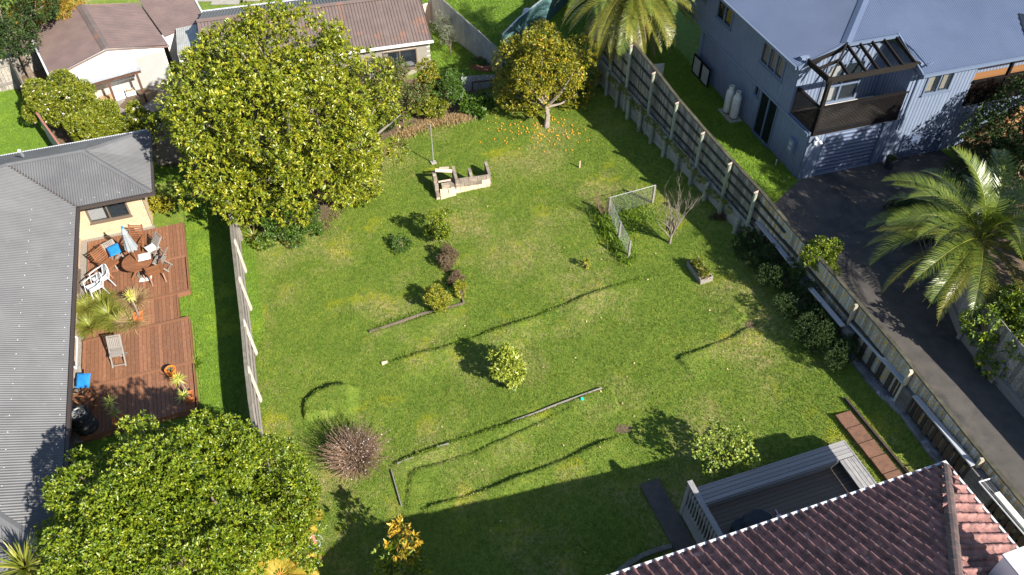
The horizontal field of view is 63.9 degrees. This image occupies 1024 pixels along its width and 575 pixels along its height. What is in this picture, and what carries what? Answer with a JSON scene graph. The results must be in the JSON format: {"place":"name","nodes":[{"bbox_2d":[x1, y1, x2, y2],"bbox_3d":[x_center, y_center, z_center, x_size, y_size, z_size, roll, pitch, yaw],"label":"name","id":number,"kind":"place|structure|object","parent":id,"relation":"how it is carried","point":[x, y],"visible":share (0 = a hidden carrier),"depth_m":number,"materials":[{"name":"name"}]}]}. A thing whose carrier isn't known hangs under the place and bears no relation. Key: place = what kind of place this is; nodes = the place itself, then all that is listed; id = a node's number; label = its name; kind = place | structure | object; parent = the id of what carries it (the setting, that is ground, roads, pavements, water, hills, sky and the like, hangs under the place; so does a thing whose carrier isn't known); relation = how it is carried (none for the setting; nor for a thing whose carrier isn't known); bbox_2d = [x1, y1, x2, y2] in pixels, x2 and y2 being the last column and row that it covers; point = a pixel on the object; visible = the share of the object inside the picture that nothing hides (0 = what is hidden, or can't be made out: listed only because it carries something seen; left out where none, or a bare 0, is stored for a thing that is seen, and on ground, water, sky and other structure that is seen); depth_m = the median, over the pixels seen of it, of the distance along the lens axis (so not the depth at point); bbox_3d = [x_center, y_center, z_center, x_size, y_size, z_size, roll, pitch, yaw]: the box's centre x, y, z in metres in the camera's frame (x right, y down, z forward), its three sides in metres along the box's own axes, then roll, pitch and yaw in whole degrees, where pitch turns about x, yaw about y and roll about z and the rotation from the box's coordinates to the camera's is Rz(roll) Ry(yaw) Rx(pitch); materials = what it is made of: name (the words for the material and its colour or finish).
{"place":"outdoors","nodes":[
{"label":"outdoors","id":0,"kind":"place"},
{"bbox_2d":[0,88,52,154],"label":"neighbour lawn","id":1,"kind":"structure","parent":0,"point":[19,131],"depth_m":38.00,"materials":[{"name":"green plant"}]},
{"bbox_2d":[94,81,204,123],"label":"patio","id":2,"kind":"structure","parent":0,"point":[151,105],"depth_m":39.72,"materials":[{"name":"beige concrete"}]},
{"bbox_2d":[77,60,147,108],"bbox_3d":[-18.855,-9.452,39.072,2.650,1.811,1.351,-25,50,-23],"label":"lean to shelter","id":3,"kind":"object","parent":2,"relation":"on","point":[104,75],"visible":0.92,"depth_m":38.49,"materials":[{"name":"metal"}]},
{"bbox_2d":[0,63,326,171],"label":"yard soil","id":4,"kind":"structure","parent":0,"point":[61,135],"depth_m":39.12,"materials":[{"name":"brown soil"}]},
{"bbox_2d":[0,58,22,91],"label":"paling fence","id":5,"kind":"object","parent":4,"relation":"on","point":[8,81],"visible":0.9,"depth_m":40.00,"materials":[{"name":"beige wood"}]},
{"bbox_2d":[6,39,46,76],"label":"paling fence","id":6,"kind":"object","parent":4,"relation":"on","point":[33,59],"visible":0.43,"depth_m":41.24,"materials":[{"name":"grey wood"}]},
{"bbox_2d":[20,68,99,128],"bbox_3d":[-20.334,-8.432,37.332,3.670,2.829,3.003,0,45,0],"label":"camellia bush","id":7,"kind":"object","parent":4,"relation":"on","point":[71,89],"visible":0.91,"depth_m":36.54,"materials":[{"name":"green plant"}]},
{"bbox_2d":[61,99,121,141],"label":"camellia bush","id":8,"kind":"object","parent":4,"relation":"on","point":[105,113],"visible":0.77,"depth_m":35.77,"materials":[{"name":"green plant"}]},
{"bbox_2d":[118,99,162,133],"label":"camellia bush","id":9,"kind":"object","parent":4,"relation":"on","point":[132,119],"visible":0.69,"depth_m":36.33,"materials":[{"name":"green plant"}]},
{"bbox_2d":[176,24,205,83],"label":"garden shed","id":10,"kind":"structure","parent":4,"relation":"on","point":[186,36],"depth_m":40.02,"materials":[{"name":"metal"}]},
{"bbox_2d":[72,141,265,570],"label":"side lawn","id":11,"kind":"structure","parent":0,"point":[209,347],"depth_m":29.92,"materials":[{"name":"green plant"}]},
{"bbox_2d":[0,531,43,574],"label":"yucca tree","id":12,"kind":"object","parent":11,"relation":"on","point":[24,564],"visible":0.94,"depth_m":19.59,"materials":[{"name":"green plant"}]},
{"bbox_2d":[152,137,188,165],"bbox_3d":[-14.851,-5.906,35.636,1.327,1.478,0.128,-7,45,-7],"label":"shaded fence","id":13,"kind":"object","parent":11,"relation":"on","point":[172,156],"visible":0.6,"depth_m":35.69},
{"bbox_2d":[31,407,327,574],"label":"broadleaf tree","id":14,"kind":"object","parent":11,"relation":"on","point":[192,485],"visible":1,"depth_m":19.01,"materials":[{"name":"green plant"}]},
{"bbox_2d":[219,171,270,473],"bbox_3d":[-9.706,0.062,29.574,0.490,1.988,17.205,-14,47,-13],"label":"paling fence","id":15,"kind":"object","parent":11,"relation":"on","point":[250,352],"visible":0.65,"depth_m":27.63,"materials":[{"name":"wood"}]},
{"bbox_2d":[230,491,323,564],"bbox_3d":[-6.018,6.971,21.765,2.454,2.867,2.051,0,45,0],"label":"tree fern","id":16,"kind":"object","parent":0,"point":[312,527],"visible":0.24,"depth_m":20.85,"materials":[{"name":"green plant"}]},
{"bbox_2d":[268,0,595,81],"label":"back lawn","id":17,"kind":"structure","parent":0,"point":[473,2],"depth_m":42.41,"materials":[{"name":"green plant"}]},
{"bbox_2d":[430,0,501,72],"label":"corrugated fence","id":18,"kind":"object","parent":17,"relation":"on","point":[473,39],"visible":0.74,"depth_m":40.90,"materials":[{"name":"metal"}]},
{"bbox_2d":[0,0,934,574],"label":"lawn","id":19,"kind":"structure","parent":0,"point":[540,516],"depth_m":26.38,"materials":[{"name":"green plant"}]},
{"bbox_2d":[0,0,61,78],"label":"evergreen tree","id":20,"kind":"object","parent":19,"relation":"on","point":[16,43],"visible":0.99,"depth_m":38.54,"materials":[{"name":"green plant"}]},
{"bbox_2d":[5,0,87,36],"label":"autumn tree","id":21,"kind":"object","parent":19,"relation":"on","point":[66,5],"visible":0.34,"depth_m":40.70,"materials":[{"name":"orange plant"}]},
{"bbox_2d":[0,129,154,574],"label":"brick house","id":22,"kind":"structure","parent":19,"relation":"on","point":[57,202],"depth_m":27.34,"materials":[{"name":"grey metal"}]},
{"bbox_2d":[85,202,132,224],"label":"window","id":23,"kind":"structure","parent":22,"relation":"in","point":[111,210],"depth_m":32.18,"materials":[{"name":"black glass"}]},
{"bbox_2d":[27,0,201,103],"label":"house","id":24,"kind":"structure","parent":19,"relation":"on","point":[85,38],"depth_m":40.11,"materials":[{"name":"brown metal"}]},
{"bbox_2d":[74,225,155,444],"bbox_3d":[-14.051,1.212,29.406,2.790,0.100,10.050,-14,47,-13],"label":"gravel strip","id":25,"kind":"object","parent":19,"relation":"on","point":[83,264],"visible":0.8,"depth_m":30.92,"materials":[{"name":"beige gravel"}]},
{"bbox_2d":[75,310,105,339],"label":"tussock grass","id":26,"kind":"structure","parent":25,"relation":"on","point":[84,324],"depth_m":28.91,"materials":[{"name":"green plant"}]},
{"bbox_2d":[80,222,199,442],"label":"garden deck","id":27,"kind":"structure","parent":19,"relation":"on","point":[158,344],"depth_m":28.24,"materials":[{"name":"brown wood"}]},
{"bbox_2d":[89,244,123,278],"bbox_3d":[-15.138,-0.981,30.684,0.750,1.017,0.650,19,48,18],"label":"garden armchair","id":28,"kind":"object","parent":27,"relation":"on","point":[109,262],"visible":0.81,"depth_m":30.67,"materials":[{"name":"brown wood"}]},
{"bbox_2d":[87,297,129,332],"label":"tussock grass","id":29,"kind":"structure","parent":27,"relation":"on","point":[106,309],"depth_m":29.24,"materials":[{"name":"green plant"}]},
{"bbox_2d":[105,334,127,367],"bbox_3d":[-13.294,2.140,27.589,0.465,0.901,0.684,-9,46,-9],"label":"folding chair","id":30,"kind":"object","parent":27,"relation":"on","point":[114,350],"visible":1,"depth_m":27.53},
{"bbox_2d":[98,305,137,336],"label":"tussock grass","id":31,"kind":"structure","parent":27,"relation":"on","point":[112,326],"depth_m":28.96,"materials":[{"name":"green plant"}]},
{"bbox_2d":[109,306,151,338],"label":"tussock grass","id":32,"kind":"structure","parent":27,"relation":"on","point":[120,322],"depth_m":29.00,"materials":[{"name":"plant"}]},
{"bbox_2d":[116,283,150,311],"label":"tussock grass","id":33,"kind":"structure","parent":27,"relation":"on","point":[138,296],"depth_m":29.87,"materials":[{"name":"plant"}]},
{"bbox_2d":[122,251,152,280],"bbox_3d":[-13.868,-0.721,30.640,1.079,0.727,1.068,0,45,0],"label":"round table","id":34,"kind":"object","parent":27,"relation":"on","point":[130,263],"visible":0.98,"depth_m":30.33,"materials":[{"name":"brown wood"}]},
{"bbox_2d":[147,193,175,214],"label":"spreading shrub","id":35,"kind":"object","parent":19,"relation":"on","point":[158,205],"visible":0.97,"depth_m":33.37,"materials":[{"name":"green plant"}]},
{"bbox_2d":[246,544,318,574],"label":"tree fern","id":36,"kind":"object","parent":19,"relation":"on","point":[273,565],"visible":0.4,"depth_m":20.75,"materials":[{"name":"yellow plant"}]},
{"bbox_2d":[196,0,433,105],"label":"cottage","id":37,"kind":"structure","parent":19,"relation":"on","point":[394,29],"depth_m":39.50,"materials":[{"name":"brown metal"}]},
{"bbox_2d":[382,48,417,70],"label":"window","id":38,"kind":"structure","parent":37,"relation":"in","point":[409,55],"depth_m":40.27,"materials":[{"name":"black glass"}]},
{"bbox_2d":[313,416,392,483],"bbox_3d":[-4.649,4.799,24.177,2.466,1.385,2.279,0,45,0],"label":"twiggy bush","id":39,"kind":"object","parent":19,"relation":"on","point":[356,451],"visible":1,"depth_m":24.28,"materials":[{"name":"brown plant"}]},
{"bbox_2d":[244,79,476,235],"bbox_3d":[-6.618,-6.562,36.548,11.250,1.090,11.700,0,45,0],"label":"shrub bed","id":40,"kind":"object","parent":19,"relation":"on","point":[326,205],"visible":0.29,"depth_m":37.03,"materials":[{"name":"plant"}]},
{"bbox_2d":[144,0,412,230],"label":"broadleaf tree","id":41,"kind":"object","parent":40,"relation":"on","point":[283,88],"visible":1,"depth_m":30.28,"materials":[{"name":"green plant"}]},
{"bbox_2d":[248,185,324,250],"bbox_3d":[-8.899,-2.730,32.389,2.916,1.756,3.114,-19,48,-18],"label":"spreading shrub","id":42,"kind":"object","parent":40,"relation":"on","point":[270,225],"visible":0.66,"depth_m":31.98,"materials":[{"name":"green plant"}]},
{"bbox_2d":[363,55,410,105],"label":"tall shrub","id":43,"kind":"object","parent":40,"relation":"on","point":[399,75],"visible":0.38,"depth_m":37.01,"materials":[{"name":"green plant"}]},
{"bbox_2d":[372,82,430,121],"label":"tall shrub","id":44,"kind":"object","parent":40,"relation":"on","point":[411,97],"visible":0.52,"depth_m":36.48,"materials":[{"name":"green plant"}]},
{"bbox_2d":[412,56,440,92],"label":"upright shrub","id":45,"kind":"object","parent":40,"relation":"on","point":[429,63],"visible":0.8,"depth_m":37.17,"materials":[{"name":"green plant"}]},
{"bbox_2d":[411,91,449,119],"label":"spreading shrub","id":46,"kind":"object","parent":40,"relation":"on","point":[428,105],"visible":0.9,"depth_m":36.94,"materials":[{"name":"green plant"}]},
{"bbox_2d":[391,108,477,145],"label":"dry grass","id":47,"kind":"structure","parent":40,"relation":"on","point":[460,116],"depth_m":36.95,"materials":[{"name":"plant"}]},
{"bbox_2d":[428,67,465,106],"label":"upright shrub","id":48,"kind":"object","parent":40,"relation":"on","point":[453,82],"visible":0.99,"depth_m":36.90,"materials":[{"name":"green plant"}]},
{"bbox_2d":[457,91,495,119],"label":"broad leaved plant","id":49,"kind":"object","parent":40,"relation":"on","point":[478,104],"visible":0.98,"depth_m":36.95,"materials":[{"name":"green plant"}]},
{"bbox_2d":[366,535,435,574],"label":"yellow leafed shrub","id":50,"kind":"object","parent":19,"relation":"on","point":[420,568],"visible":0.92,"depth_m":20.87,"materials":[{"name":"green plant"}]},
{"bbox_2d":[383,514,423,574],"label":"yellow leafed shrub","id":51,"kind":"object","parent":19,"relation":"on","point":[406,531],"visible":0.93,"depth_m":20.80,"materials":[{"name":"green plant"}]},
{"bbox_2d":[422,206,452,241],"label":"upright shrub","id":52,"kind":"object","parent":19,"relation":"on","point":[442,228],"visible":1,"depth_m":30.50,"materials":[{"name":"green plant"}]},
{"bbox_2d":[422,282,453,314],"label":"yellow shrub","id":53,"kind":"object","parent":19,"relation":"on","point":[442,300],"visible":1,"depth_m":28.27,"materials":[{"name":"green plant"}]},
{"bbox_2d":[436,243,459,272],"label":"dry shrub","id":54,"kind":"object","parent":19,"relation":"on","point":[446,254],"visible":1,"depth_m":30.02,"materials":[{"name":"brown plant"}]},
{"bbox_2d":[432,161,490,199],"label":"block bays","id":55,"kind":"object","parent":19,"relation":"on","point":[470,182],"visible":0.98,"depth_m":33.10,"materials":[{"name":"beige concrete"}]},
{"bbox_2d":[461,74,495,91],"bbox_3d":[-1.552,-9.559,38.517,1.639,0.890,0.190,-5,45,-5],"label":"iron fence","id":56,"kind":"object","parent":19,"relation":"on","point":[475,82],"visible":0.77,"depth_m":38.42,"materials":[{"name":"metal"}]},
{"bbox_2d":[485,341,527,390],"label":"magnolia bush","id":57,"kind":"object","parent":19,"relation":"on","point":[504,368],"visible":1,"depth_m":25.43,"materials":[{"name":"green plant"}]},
{"bbox_2d":[501,0,568,66],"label":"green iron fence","id":58,"kind":"object","parent":19,"relation":"on","point":[544,9],"visible":0.61,"depth_m":40.80,"materials":[{"name":"teal metal"}]},
{"bbox_2d":[489,18,602,128],"bbox_3d":[1.510,-9.697,35.850,5.059,4.018,4.622,-8,46,-8],"label":"citrus tree","id":59,"kind":"object","parent":19,"relation":"on","point":[539,59],"visible":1,"depth_m":35.31,"materials":[{"name":"green plant"}]},
{"bbox_2d":[589,203,641,265],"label":"long grass","id":60,"kind":"structure","parent":19,"relation":"on","point":[617,243],"depth_m":30.08,"materials":[{"name":"green plant"}]},
{"bbox_2d":[599,181,662,239],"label":"long grass","id":61,"kind":"structure","parent":19,"relation":"on","point":[625,216],"depth_m":31.00,"materials":[{"name":"green plant"}]},
{"bbox_2d":[607,185,655,258],"bbox_3d":[4.716,-2.356,30.027,1.792,1.250,2.693,-7,45,-7],"label":"wire fence","id":62,"kind":"object","parent":19,"relation":"on","point":[620,222],"visible":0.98,"depth_m":30.59,"materials":[{"name":"grey metal"}]},
{"bbox_2d":[614,543,672,571],"bbox_3d":[3.403,7.040,21.343,1.680,0.353,0.255,-17,48,-17],"label":"crumbling edging","id":63,"kind":"object","parent":19,"relation":"on","point":[644,555],"visible":0.89,"depth_m":21.34,"materials":[{"name":"concrete"}]},
{"bbox_2d":[594,59,753,236],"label":"retaining wall","id":64,"kind":"structure","parent":19,"relation":"on","point":[735,218],"depth_m":32.60,"materials":[{"name":"grey concrete"}]},
{"bbox_2d":[607,76,731,213],"bbox_3d":[5.974,-5.931,32.292,0.340,0.569,10.000,-15,47,-15],"label":"creeping vine","id":65,"kind":"object","parent":64,"relation":"attached to","point":[611,79],"visible":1,"depth_m":31.67,"materials":[{"name":"green plant"}]},
{"bbox_2d":[655,169,702,243],"bbox_3d":[5.704,-2.620,28.636,2.145,2.997,1.216,-35,55,-30],"label":"bare tree","id":66,"kind":"object","parent":19,"relation":"on","point":[671,228],"visible":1,"depth_m":28.74,"materials":[{"name":"grey plant"}]},
{"bbox_2d":[686,256,712,284],"bbox_3d":[6.447,-0.609,28.133,0.660,0.603,1.281,-19,48,-18],"label":"planter box","id":67,"kind":"object","parent":19,"relation":"on","point":[699,270],"visible":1,"depth_m":28.06,"materials":[{"name":"grey wood"}]},
{"bbox_2d":[689,417,761,477],"bbox_3d":[5.763,4.469,22.461,1.932,1.682,1.711,0,45,0],"label":"garden bush","id":68,"kind":"object","parent":19,"relation":"on","point":[737,451],"visible":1,"depth_m":22.08,"materials":[{"name":"green plant"}]},
{"bbox_2d":[679,440,876,543],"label":"raised deck","id":69,"kind":"structure","parent":19,"relation":"on","point":[807,479],"depth_m":21.62,"materials":[{"name":"grey wood"}]},
{"bbox_2d":[742,509,772,528],"bbox_3d":[6.152,5.995,20.557,0.920,0.750,0.875,0,45,0],"label":"covered barbecue","id":70,"kind":"object","parent":69,"relation":"on","point":[751,517],"visible":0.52,"depth_m":20.38,"materials":[{"name":"black fabric"}]},
{"bbox_2d":[608,460,1018,574],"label":"tiled house","id":71,"kind":"structure","parent":19,"relation":"on","point":[937,519],"depth_m":17.71,"materials":[{"name":"tile"}]},
{"bbox_2d":[988,546,1023,574],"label":"chimney","id":72,"kind":"object","parent":71,"relation":"on","point":[1011,562],"visible":1,"depth_m":16.05,"materials":[{"name":"white paint"}]},
{"bbox_2d":[802,321,863,371],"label":"prostrate shrub","id":73,"kind":"object","parent":19,"relation":"on","point":[842,351],"visible":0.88,"depth_m":24.42,"materials":[{"name":"green plant"}]},
{"bbox_2d":[844,397,909,473],"bbox_3d":[10.240,4.364,22.513,0.070,0.260,3.604,-14,47,-13],"label":"timber edging","id":74,"kind":"object","parent":19,"relation":"on","point":[876,435],"visible":0.79,"depth_m":22.75,"materials":[{"name":"brown wood"}]},
{"bbox_2d":[786,294,1017,542],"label":"foot kerb","id":75,"kind":"structure","parent":19,"relation":"on","point":[880,390],"depth_m":23.18,"materials":[{"name":"concrete"}]},
{"bbox_2d":[640,478,694,551],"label":"concrete path","id":76,"kind":"structure","parent":0,"point":[672,524],"depth_m":22.10,"materials":[{"name":"grey concrete"}]},
{"bbox_2d":[596,0,798,204],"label":"bank grass","id":77,"kind":"structure","parent":0,"point":[766,173],"depth_m":32.76,"materials":[{"name":"green plant"}]},
{"bbox_2d":[589,0,1023,526],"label":"bank","id":78,"kind":"structure","parent":0,"point":[687,36],"depth_m":34.20,"materials":[{"name":"green plant"}]},
{"bbox_2d":[554,0,706,65],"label":"palm tree","id":79,"kind":"object","parent":78,"relation":"on","point":[631,16],"visible":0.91,"depth_m":33.69,"materials":[{"name":"green plant"}]},
{"bbox_2d":[730,225,772,261],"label":"prostrate shrub","id":80,"kind":"object","parent":78,"relation":"on","point":[747,241],"visible":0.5,"depth_m":28.08,"materials":[{"name":"green plant"}]},
{"bbox_2d":[742,243,788,273],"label":"prostrate shrub","id":81,"kind":"object","parent":78,"relation":"on","point":[764,252],"visible":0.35,"depth_m":27.32,"materials":[{"name":"green plant"}]},
{"bbox_2d":[755,257,804,299],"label":"prostrate shrub","id":82,"kind":"object","parent":78,"relation":"on","point":[774,273],"visible":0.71,"depth_m":26.55,"materials":[{"name":"green plant"}]},
{"bbox_2d":[771,275,824,319],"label":"prostrate shrub","id":83,"kind":"object","parent":78,"relation":"on","point":[795,310],"visible":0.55,"depth_m":25.86,"materials":[{"name":"green plant"}]},
{"bbox_2d":[601,19,1023,540],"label":"boundary fence","id":84,"kind":"object","parent":78,"relation":"on","point":[840,297],"visible":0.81,"depth_m":27.23,"materials":[{"name":"grey wood"}]},
{"bbox_2d":[789,299,840,342],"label":"prostrate shrub","id":85,"kind":"object","parent":78,"relation":"on","point":[808,316],"visible":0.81,"depth_m":24.98,"materials":[{"name":"green plant"}]},
{"bbox_2d":[787,235,843,277],"bbox_3d":[9.658,-0.640,26.262,1.617,2.565,1.561,0,45,0],"label":"tree","id":86,"kind":"object","parent":78,"relation":"on","point":[823,247],"visible":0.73,"depth_m":25.58,"materials":[{"name":"green plant"}]},
{"bbox_2d":[675,0,1023,179],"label":"weatherboard house","id":87,"kind":"structure","parent":78,"relation":"on","point":[821,94],"depth_m":29.50,"materials":[{"name":"blue wood"}]},
{"bbox_2d":[715,0,733,31],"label":"window","id":88,"kind":"structure","parent":87,"relation":"in","point":[724,15],"depth_m":32.34,"materials":[{"name":"blue glass"}]},
{"bbox_2d":[750,91,778,147],"bbox_3d":[9.668,-6.449,31.374,0.125,1.950,1.260,-13,46,-12],"label":"window","id":89,"kind":"structure","parent":87,"relation":"in","point":[766,113],"depth_m":31.43,"materials":[{"name":"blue glass"}]},
{"bbox_2d":[758,42,786,83],"bbox_3d":[9.712,-8.294,29.882,0.600,0.970,1.610,-13,46,-12],"label":"window","id":90,"kind":"structure","parent":87,"relation":"in","point":[768,55],"depth_m":30.01,"materials":[{"name":"blue glass"}]},
{"bbox_2d":[817,46,867,104],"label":"window","id":91,"kind":"structure","parent":87,"relation":"in","point":[840,92],"depth_m":29.94,"materials":[{"name":"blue glass"}]},
{"bbox_2d":[814,123,882,173],"bbox_3d":[12.265,-5.092,30.004,2.460,1.870,0.044,-13,46,-12],"label":"garage door","id":92,"kind":"structure","parent":87,"relation":"in","point":[853,147],"depth_m":30.03,"materials":[{"name":"blue metal"}]},
{"bbox_2d":[920,68,955,96],"bbox_3d":[14.959,-7.476,29.177,1.180,0.970,0.800,-13,46,-12],"label":"window","id":93,"kind":"structure","parent":87,"relation":"in","point":[940,84],"depth_m":29.17,"materials":[{"name":"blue glass"}]},
{"bbox_2d":[755,221,1023,547],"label":"panelled wall","id":94,"kind":"structure","parent":78,"relation":"on","point":[971,476],"depth_m":22.12,"materials":[{"name":"grey wood"}]},
{"bbox_2d":[903,196,953,272],"bbox_3d":[13.386,-1.379,26.639,1.664,1.576,4.675,15,47,15],"label":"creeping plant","id":95,"kind":"object","parent":78,"relation":"on","point":[925,239],"visible":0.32,"depth_m":27.19,"materials":[{"name":"green plant"}]},
{"bbox_2d":[947,272,1023,417],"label":"side fence","id":96,"kind":"object","parent":78,"relation":"on","point":[1010,386],"visible":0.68,"depth_m":22.38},
{"bbox_2d":[951,106,1023,210],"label":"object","id":97,"kind":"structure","parent":78,"relation":"on","point":[973,139],"depth_m":30.45,"materials":[{"name":"green plant"}]},
{"bbox_2d":[957,73,1023,173],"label":"evergreen tree","id":98,"kind":"object","parent":78,"relation":"on","point":[1002,115],"visible":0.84,"depth_m":28.97,"materials":[{"name":"green plant"}]},
{"bbox_2d":[835,411,902,479],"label":"slab path","id":99,"kind":"structure","parent":0,"point":[883,464],"depth_m":22.61,"materials":[{"name":"brown concrete"}]},
{"bbox_2d":[775,150,1023,496],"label":"driveway","id":100,"kind":"structure","parent":0,"point":[845,205],"depth_m":25.89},
{"bbox_2d":[931,156,1005,214],"bbox_3d":[15.572,-3.504,28.353,2.068,2.157,2.218,26,50,23],"label":"evergreen shrub","id":101,"kind":"object","parent":100,"relation":"on","point":[962,173],"visible":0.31,"depth_m":28.24,"materials":[{"name":"green plant"}]},
{"bbox_2d":[980,123,1023,205],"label":"evergreen tree","id":102,"kind":"object","parent":100,"relation":"on","point":[1018,143],"visible":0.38,"depth_m":28.11,"materials":[{"name":"green plant"}]},
{"bbox_2d":[944,215,1023,384],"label":"mulch bed","id":103,"kind":"object","parent":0,"point":[1003,276],"visible":0.2,"depth_m":26.24,"materials":[{"name":"soil"}]},
{"bbox_2d":[861,144,1023,330],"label":"palm tree","id":104,"kind":"object","parent":103,"relation":"on","point":[972,254],"visible":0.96,"depth_m":23.53,"materials":[{"name":"green plant"}]},
{"bbox_2d":[958,283,1023,380],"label":"lemon tree","id":105,"kind":"object","parent":103,"relation":"on","point":[1013,316],"visible":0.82,"depth_m":22.39,"materials":[{"name":"green plant"}]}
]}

